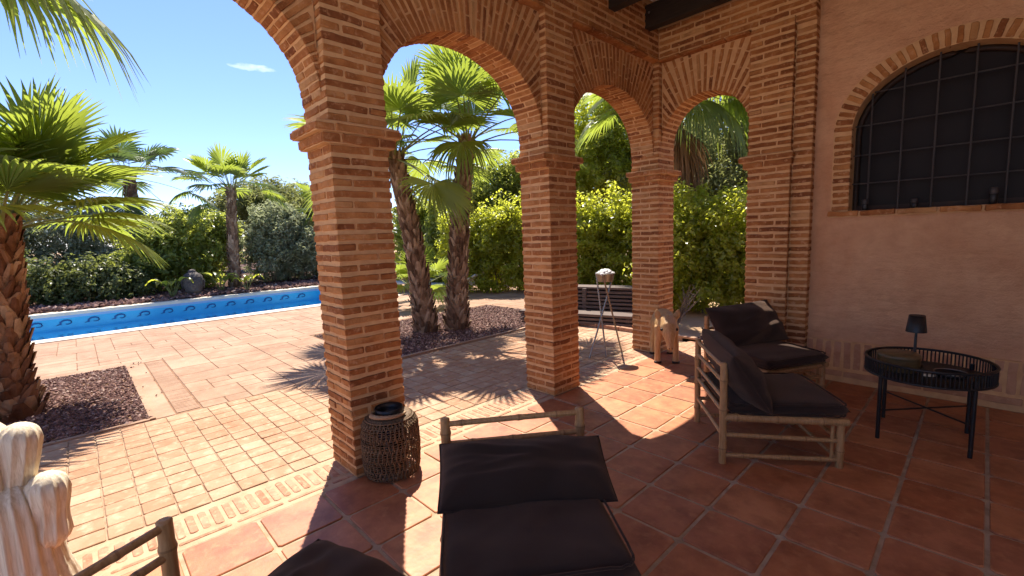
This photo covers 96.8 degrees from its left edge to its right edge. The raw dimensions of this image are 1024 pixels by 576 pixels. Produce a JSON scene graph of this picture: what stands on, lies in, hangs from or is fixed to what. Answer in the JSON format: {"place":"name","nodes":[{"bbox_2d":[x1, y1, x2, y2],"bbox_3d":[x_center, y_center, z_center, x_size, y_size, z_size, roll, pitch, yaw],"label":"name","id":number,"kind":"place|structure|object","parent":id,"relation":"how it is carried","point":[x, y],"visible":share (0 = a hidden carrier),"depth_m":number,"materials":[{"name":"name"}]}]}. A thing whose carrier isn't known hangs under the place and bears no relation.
{"place":"outdoors","nodes":[
{"label":"outdoors","id":0,"kind":"place"},
{"bbox_2d":[0,0,147,101],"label":"fan palm","id":1,"kind":"object","parent":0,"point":[76,14],"visible":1,"depth_m":3.77,"materials":[{"name":"green plant"}]},
{"bbox_2d":[4,362,161,447],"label":"gravel","id":2,"kind":"structure","parent":0,"point":[86,417],"depth_m":4.42,"materials":[{"name":"brown gravel"}]},
{"bbox_2d":[0,73,178,423],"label":"fan palm","id":3,"kind":"object","parent":2,"relation":"on","point":[46,153],"visible":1,"depth_m":4.08,"materials":[{"name":"green plant"}]},
{"bbox_2d":[29,263,318,314],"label":"garden bank","id":4,"kind":"structure","parent":0,"point":[256,283],"depth_m":15.87,"materials":[{"name":"soil"}]},
{"bbox_2d":[0,193,138,269],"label":"garden shrub","id":5,"kind":"object","parent":4,"relation":"on","point":[78,246],"visible":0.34,"depth_m":13.87,"materials":[{"name":"green plant"}]},
{"bbox_2d":[23,249,160,306],"bbox_3d":[-12.344,-0.248,11.839,5.066,1.574,1.790,-8,9,-43],"label":"garden shrub","id":6,"kind":"object","parent":4,"relation":"on","point":[103,281],"visible":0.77,"depth_m":12.20,"materials":[{"name":"green plant"}]},
{"bbox_2d":[86,125,221,216],"bbox_3d":[-13.679,-2.977,16.904,4.830,5.579,4.107,-8,9,-43],"label":"fan palm","id":7,"kind":"object","parent":4,"relation":"on","point":[130,152],"visible":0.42,"depth_m":16.34,"materials":[{"name":"green plant"}]},
{"bbox_2d":[145,277,193,296],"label":"broadleaf plant","id":8,"kind":"object","parent":4,"relation":"on","point":[166,282],"visible":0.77,"depth_m":12.98,"materials":[{"name":"green plant"}]},
{"bbox_2d":[97,205,243,292],"bbox_3d":[-10.666,-1.277,14.482,3.966,2.752,2.442,-8,9,-43],"label":"garden shrub","id":9,"kind":"object","parent":4,"relation":"on","point":[201,241],"visible":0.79,"depth_m":14.10,"materials":[{"name":"green plant"}]},
{"bbox_2d":[130,202,247,278],"bbox_3d":[-12.288,-1.770,17.304,3.970,3.026,3.022,-8,9,-43],"label":"garden shrub","id":10,"kind":"object","parent":4,"relation":"on","point":[187,211],"visible":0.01,"depth_m":17.05,"materials":[{"name":"green plant"}]},
{"bbox_2d":[168,141,287,287],"bbox_3d":[-8.915,-2.263,14.600,3.282,4.650,3.079,1,8,27],"label":"fan palm","id":11,"kind":"object","parent":4,"relation":"on","point":[217,164],"visible":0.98,"depth_m":14.40,"materials":[{"name":"green plant"}]},
{"bbox_2d":[207,170,314,243],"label":"garden tree","id":12,"kind":"object","parent":4,"relation":"on","point":[242,205],"visible":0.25,"depth_m":22.02,"materials":[{"name":"green plant"}]},
{"bbox_2d":[222,199,318,282],"bbox_3d":[-8.193,-1.745,16.660,4.509,3.006,2.517,-8,9,-43],"label":"garden shrub","id":13,"kind":"object","parent":4,"relation":"on","point":[282,246],"visible":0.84,"depth_m":16.03,"materials":[{"name":"green plant"}]},
{"bbox_2d":[294,180,312,226],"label":"fan palm","id":14,"kind":"object","parent":4,"relation":"on","point":[304,188],"visible":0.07,"depth_m":17.50,"materials":[{"name":"green plant"}]},
{"bbox_2d":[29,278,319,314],"bbox_3d":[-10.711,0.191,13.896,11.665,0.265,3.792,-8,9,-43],"label":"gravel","id":15,"kind":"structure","parent":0,"point":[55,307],"depth_m":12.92,"materials":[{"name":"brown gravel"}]},
{"bbox_2d":[181,269,204,294],"bbox_3d":[-9.330,-0.152,13.304,0.550,0.800,0.539,0,7,17],"label":"boulder","id":16,"kind":"object","parent":15,"relation":"on","point":[189,286],"visible":0.88,"depth_m":13.14,"materials":[{"name":"grey stone"}]},
{"bbox_2d":[200,271,238,289],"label":"broadleaf plant","id":17,"kind":"object","parent":15,"relation":"on","point":[224,278],"visible":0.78,"depth_m":14.03,"materials":[{"name":"green plant"}]},
{"bbox_2d":[231,274,263,289],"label":"broadleaf plant","id":18,"kind":"object","parent":15,"relation":"on","point":[247,277],"visible":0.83,"depth_m":14.23,"materials":[{"name":"green plant"}]},
{"bbox_2d":[30,289,320,340],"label":"swimming pool","id":19,"kind":"structure","parent":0,"point":[69,325],"depth_m":12.13,"materials":[{"name":"liquid"}]},
{"bbox_2d":[33,284,525,442],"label":"pool deck","id":20,"kind":"structure","parent":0,"point":[191,367],"depth_m":6.29,"materials":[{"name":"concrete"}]},
{"bbox_2d":[429,272,482,285],"bbox_3d":[-1.672,-0.143,12.341,1.700,0.520,0.550,0,7,18],"label":"sun lounger","id":21,"kind":"object","parent":20,"relation":"on","point":[468,279],"visible":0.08,"depth_m":12.04,"materials":[{"name":"white plastic"}]},
{"bbox_2d":[38,325,632,553],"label":"paver terrace","id":22,"kind":"structure","parent":0,"point":[127,480],"depth_m":3.51,"materials":[{"name":"ceramic"}]},
{"bbox_2d":[589,273,621,357],"bbox_3d":[1.144,0.319,5.518,0.566,1.004,0.232,-4,7,-19],"label":"tripod brazier","id":23,"kind":"object","parent":22,"relation":"on","point":[604,278],"visible":0.93,"depth_m":5.46,"materials":[{"name":"metal"}]},
{"bbox_2d":[0,0,720,247],"label":"sky","id":24,"kind":"structure","parent":0,"point":[213,73],"materials":[{"name":"blue"}]},
{"bbox_2d":[29,245,805,574],"bbox_3d":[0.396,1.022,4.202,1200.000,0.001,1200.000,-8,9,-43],"label":"ground","id":25,"kind":"structure","parent":0,"point":[691,323],"depth_m":7.34,"materials":[{"name":"soil"}]},
{"bbox_2d":[28,285,402,344],"bbox_3d":[-10.082,0.873,8.678,15.110,0.080,5.035,-8,9,-43],"label":"pool coping","id":26,"kind":"object","parent":25,"relation":"on","point":[84,311],"visible":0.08,"depth_m":10.87,"materials":[{"name":"stone"}]},
{"bbox_2d":[43,327,702,446],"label":"bed kerb","id":27,"kind":"structure","parent":25,"relation":"on","point":[147,407],"depth_m":4.59,"materials":[{"name":"concrete"}]},
{"bbox_2d":[73,341,703,575],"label":"threshold","id":28,"kind":"object","parent":25,"relation":"on","point":[196,526],"visible":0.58,"depth_m":2.76,"materials":[{"name":"brick"}]},
{"bbox_2d":[290,0,407,476],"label":"brick pier","id":29,"kind":"structure","parent":28,"relation":"on","point":[345,137],"depth_m":2.82,"materials":[{"name":"orange brick"}]},
{"bbox_2d":[233,0,321,105],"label":"brick arch","id":30,"kind":"structure","parent":29,"relation":"attached to","point":[288,26],"depth_m":2.60,"materials":[{"name":"orange brick"}]},
{"bbox_2d":[511,5,583,395],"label":"brick pier","id":31,"kind":"structure","parent":28,"relation":"on","point":[547,163],"depth_m":4.14,"materials":[{"name":"orange brick"}]},
{"bbox_2d":[377,0,545,141],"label":"brick arch","id":32,"kind":"structure","parent":31,"relation":"attached to","point":[497,41],"depth_m":3.56,"materials":[{"name":"orange brick"}]},
{"bbox_2d":[626,62,681,351],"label":"brick pier","id":33,"kind":"structure","parent":28,"relation":"on","point":[653,179],"depth_m":5.47,"materials":[{"name":"orange brick"}]},
{"bbox_2d":[572,19,659,159],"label":"brick arch","id":34,"kind":"structure","parent":33,"relation":"on","point":[616,74],"depth_m":4.80,"materials":[{"name":"orange brick"}]},
{"bbox_2d":[391,188,446,284],"bbox_3d":[-2.585,-1.538,13.837,3.084,3.104,1.779,3,8,37],"label":"hedge shrub","id":35,"kind":"object","parent":25,"relation":"on","point":[429,228],"visible":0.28,"depth_m":13.41,"materials":[{"name":"green plant"}]},
{"bbox_2d":[396,275,443,287],"bbox_3d":[-2.748,-0.321,13.582,1.850,0.660,0.750,-5,7,-24],"label":"sun lounger","id":36,"kind":"object","parent":25,"relation":"on","point":[399,282],"visible":0.04,"depth_m":13.35,"materials":[{"name":"white plastic"}]},
{"bbox_2d":[395,243,448,305],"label":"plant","id":37,"kind":"object","parent":25,"relation":"on","point":[438,290],"visible":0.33,"depth_m":9.90,"materials":[{"name":"green plant"}]},
{"bbox_2d":[391,176,472,271],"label":"garden tree","id":38,"kind":"object","parent":25,"relation":"on","point":[415,199],"depth_m":18.04,"materials":[{"name":"green plant"}]},
{"bbox_2d":[434,188,524,292],"bbox_3d":[-0.182,-1.286,12.097,4.010,2.836,1.847,-1,7,10],"label":"hedge shrub","id":39,"kind":"object","parent":25,"relation":"on","point":[495,247],"visible":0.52,"depth_m":11.82,"materials":[{"name":"green plant"}]},
{"bbox_2d":[440,147,521,274],"bbox_3d":[-0.466,-2.696,16.103,4.411,4.760,2.795,-3,7,-5],"label":"garden tree","id":40,"kind":"object","parent":25,"relation":"on","point":[506,177],"visible":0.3,"depth_m":15.24,"materials":[{"name":"green plant"}]},
{"bbox_2d":[519,284,632,327],"bbox_3d":[1.208,0.275,7.696,2.058,0.570,0.834,2,8,29],"label":"slatted garden bench","id":41,"kind":"object","parent":25,"relation":"on","point":[621,298],"visible":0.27,"depth_m":7.48,"materials":[{"name":"wood"}]},
{"bbox_2d":[574,95,631,209],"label":"garden tree","id":42,"kind":"object","parent":25,"relation":"on","point":[594,156],"visible":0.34,"depth_m":12.96,"materials":[{"name":"green plant"}]},
{"bbox_2d":[576,180,632,285],"bbox_3d":[2.514,-1.262,11.213,3.404,2.797,1.845,-1,7,11],"label":"hedge shrub","id":43,"kind":"object","parent":25,"relation":"on","point":[604,237],"visible":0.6,"depth_m":10.88,"materials":[{"name":"green plant"}]},
{"bbox_2d":[579,324,697,341],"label":"terrace kerb","id":44,"kind":"structure","parent":25,"relation":"on","point":[624,329],"depth_m":6.86,"materials":[{"name":"brick"}]},
{"bbox_2d":[575,92,748,306],"bbox_3d":[3.053,-2.309,8.739,3.310,5.481,3.458,-8,9,-43],"label":"fan palm","id":45,"kind":"object","parent":25,"relation":"on","point":[687,155],"visible":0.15,"depth_m":8.28,"materials":[{"name":"green plant"}]},
{"bbox_2d":[576,118,747,207],"bbox_3d":[6.733,-4.204,16.912,13.066,7.141,4.911,1,8,28],"label":"garden tree","id":46,"kind":"object","parent":25,"relation":"on","point":[721,161],"visible":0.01,"depth_m":15.92,"materials":[{"name":"green plant"}]},
{"bbox_2d":[599,96,748,221],"bbox_3d":[5.173,-2.937,11.488,4.330,5.932,5.876,-29,27,-75],"label":"garden tree","id":47,"kind":"object","parent":25,"relation":"on","point":[734,173],"visible":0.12,"depth_m":10.77,"materials":[{"name":"green plant"}]},
{"bbox_2d":[622,177,747,313],"bbox_3d":[3.747,-0.755,7.859,3.578,2.494,1.916,3,8,35],"label":"hedge shrub","id":48,"kind":"object","parent":25,"relation":"on","point":[709,245],"visible":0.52,"depth_m":7.65,"materials":[{"name":"green plant"}]},
{"bbox_2d":[677,285,700,324],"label":"bare shrub","id":49,"kind":"object","parent":25,"relation":"on","point":[683,311],"visible":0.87,"depth_m":6.87,"materials":[{"name":"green plant"}]},
{"bbox_2d":[314,304,525,355],"bbox_3d":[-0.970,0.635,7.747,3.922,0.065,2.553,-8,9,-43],"label":"gravel","id":50,"kind":"structure","parent":0,"point":[501,314],"depth_m":7.31,"materials":[{"name":"brown gravel"}]},
{"bbox_2d":[283,53,499,333],"bbox_3d":[-1.716,-1.373,7.138,3.196,4.356,3.296,-8,9,-43],"label":"fan palm","id":51,"kind":"object","parent":50,"relation":"on","point":[403,98],"visible":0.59,"depth_m":6.83,"materials":[{"name":"green plant"}]},
{"bbox_2d":[385,44,583,330],"bbox_3d":[-0.766,-1.602,7.278,3.382,4.719,3.472,-8,9,-43],"label":"fan palm","id":52,"kind":"object","parent":50,"relation":"on","point":[454,76],"visible":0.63,"depth_m":6.78,"materials":[{"name":"green plant"}]},
{"bbox_2d":[122,352,1023,575],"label":"porch floor","id":53,"kind":"structure","parent":0,"point":[914,492],"depth_m":2.54,"materials":[{"name":"tile"}]},
{"bbox_2d":[0,422,82,575],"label":"carved cactus","id":54,"kind":"object","parent":53,"relation":"on","point":[36,524],"visible":1,"depth_m":1.69,"materials":[{"name":"beige paint"}]},
{"bbox_2d":[73,516,180,575],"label":"lounge chair","id":55,"kind":"object","parent":53,"relation":"on","point":[167,559],"visible":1,"depth_m":1.39,"materials":[{"name":"brown wood"}]},
{"bbox_2d":[267,538,404,575],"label":"pillow","id":56,"kind":"object","parent":55,"relation":"on","point":[318,557],"visible":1,"depth_m":1.36,"materials":[{"name":"black fabric"}]},
{"bbox_2d":[360,402,420,482],"bbox_3d":[-0.783,0.973,2.938,0.376,0.430,0.377,-8,9,-43],"label":"wicker lantern","id":57,"kind":"object","parent":53,"relation":"on","point":[394,446],"visible":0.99,"depth_m":2.81,"materials":[{"name":"brown wicker"}]},
{"bbox_2d":[439,406,641,575],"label":"lounge chair","id":58,"kind":"object","parent":53,"relation":"on","point":[579,537],"visible":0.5,"depth_m":1.65,"materials":[{"name":"black fabric"}]},
{"bbox_2d":[437,435,617,513],"bbox_3d":[0.056,0.791,1.972,0.747,0.234,0.323,-1,37,-7],"label":"pillow","id":59,"kind":"object","parent":58,"relation":"on","point":[486,473],"visible":0.94,"depth_m":1.88,"materials":[{"name":"black fabric"}]},
{"bbox_2d":[649,308,679,363],"bbox_3d":[1.759,0.521,5.218,0.282,0.620,0.776,-1,7,10],"label":"carved animal","id":60,"kind":"object","parent":53,"relation":"on","point":[663,321],"visible":1,"depth_m":5.08},
{"bbox_2d":[703,315,828,390],"bbox_3d":[2.295,0.607,4.162,0.699,0.661,0.756,-4,7,-17],"label":"lounge chair","id":61,"kind":"object","parent":53,"relation":"on","point":[779,357],"visible":0.47,"depth_m":3.90,"materials":[{"name":"black fabric"}]},
{"bbox_2d":[705,299,788,346],"bbox_3d":[2.243,0.337,4.331,0.747,0.438,0.230,-6,-28,-17],"label":"pillow","id":62,"kind":"object","parent":61,"relation":"on","point":[742,324],"visible":0.91,"depth_m":4.24,"materials":[{"name":"black fabric"}]},
{"bbox_2d":[738,15,797,368],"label":"brick pier","id":63,"kind":"structure","parent":53,"relation":"on","point":[766,162],"depth_m":4.44,"materials":[{"name":"orange brick"}]},
{"bbox_2d":[659,30,750,148],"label":"brick arch","id":64,"kind":"structure","parent":63,"relation":"attached to","point":[692,78],"depth_m":4.87,"materials":[{"name":"orange brick"}]},
{"bbox_2d":[694,338,850,468],"bbox_3d":[1.732,0.747,3.136,0.757,0.660,0.701,-1,7,9],"label":"lounge chair","id":65,"kind":"object","parent":53,"relation":"on","point":[798,399],"visible":0.91,"depth_m":2.86,"materials":[{"name":"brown wood"}]},
{"bbox_2d":[702,327,772,415],"bbox_3d":[1.524,0.530,3.106,0.240,0.438,0.748,-34,2,12],"label":"pillow","id":66,"kind":"object","parent":65,"relation":"on","point":[747,382],"visible":0.88,"depth_m":2.81,"materials":[{"name":"black fabric"}]},
{"bbox_2d":[785,19,819,375],"bbox_3d":[2.857,-0.791,4.438,0.311,3.330,0.172,-8,9,-43],"label":"brick strip","id":67,"kind":"object","parent":53,"relation":"on","point":[805,102],"visible":0.87,"depth_m":4.30,"materials":[{"name":"orange brick"}]},
{"bbox_2d":[538,0,820,58],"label":"wall","id":68,"kind":"structure","parent":67,"relation":"on","point":[626,25],"depth_m":4.56,"materials":[{"name":"brick"}]},
{"bbox_2d":[608,0,640,11],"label":"ceiling beam","id":69,"kind":"structure","parent":68,"relation":"attached to","point":[615,5],"depth_m":4.37,"materials":[{"name":"wood"}]},
{"bbox_2d":[645,0,731,30],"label":"ceiling beam","id":70,"kind":"structure","parent":68,"relation":"attached to","point":[660,13],"depth_m":4.68,"materials":[{"name":"wood"}]},
{"bbox_2d":[805,0,1023,412],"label":"house wall","id":71,"kind":"structure","parent":53,"relation":"on","point":[922,101],"depth_m":3.83,"materials":[{"name":"paint"}]},
{"bbox_2d":[861,199,868,210],"bbox_3d":[3.176,-0.747,4.089,0.050,0.099,0.050,-8,9,-43],"label":"candle jar","id":72,"kind":"object","parent":71,"relation":"on","point":[865,202],"visible":0.91,"depth_m":4.07,"materials":[{"name":"black glass"}]},
{"bbox_2d":[910,198,918,207],"bbox_3d":[3.408,-0.718,3.850,0.050,0.079,0.050,-8,9,-43],"label":"candle jar","id":73,"kind":"object","parent":71,"relation":"on","point":[913,203],"visible":0.96,"depth_m":3.83,"materials":[{"name":"grey glass"}]},
{"bbox_2d":[827,17,1023,217],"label":"window","id":74,"kind":"structure","parent":71,"relation":"in","point":[938,122],"depth_m":3.77,"materials":[{"name":"glass"}]},
{"bbox_2d":[988,187,998,203],"bbox_3d":[3.727,-0.715,3.517,0.050,0.129,0.050,-8,9,-43],"label":"candle jar","id":75,"kind":"object","parent":71,"relation":"on","point":[993,195],"visible":0.91,"depth_m":3.50,"materials":[{"name":"black glass"}]},
{"bbox_2d":[864,346,1000,458],"bbox_3d":[2.862,0.758,3.151,0.688,0.554,0.688,-8,9,-43],"label":"tray table","id":76,"kind":"object","parent":53,"relation":"on","point":[974,382],"visible":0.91,"depth_m":3.05,"materials":[{"name":"black metal"}]},
{"bbox_2d":[905,314,926,366],"bbox_3d":[2.909,0.377,3.276,0.120,0.365,0.120,-8,9,-43],"label":"table lamp","id":77,"kind":"object","parent":76,"relation":"on","point":[916,324],"visible":0.69,"depth_m":3.23,"materials":[{"name":"black metal"}]},
{"bbox_2d":[876,349,921,373],"bbox_3d":[2.728,0.514,3.210,0.246,0.119,0.246,-8,9,-43],"label":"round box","id":78,"kind":"object","parent":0,"point":[906,358],"visible":0.79,"depth_m":3.14,"materials":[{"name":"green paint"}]},
{"bbox_2d":[933,368,966,378],"bbox_3d":[2.931,0.573,3.036,0.178,0.027,0.178,-8,9,-43],"label":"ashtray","id":79,"kind":"object","parent":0,"point":[947,370],"visible":0.45,"depth_m":3.08,"materials":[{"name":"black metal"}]}
]}

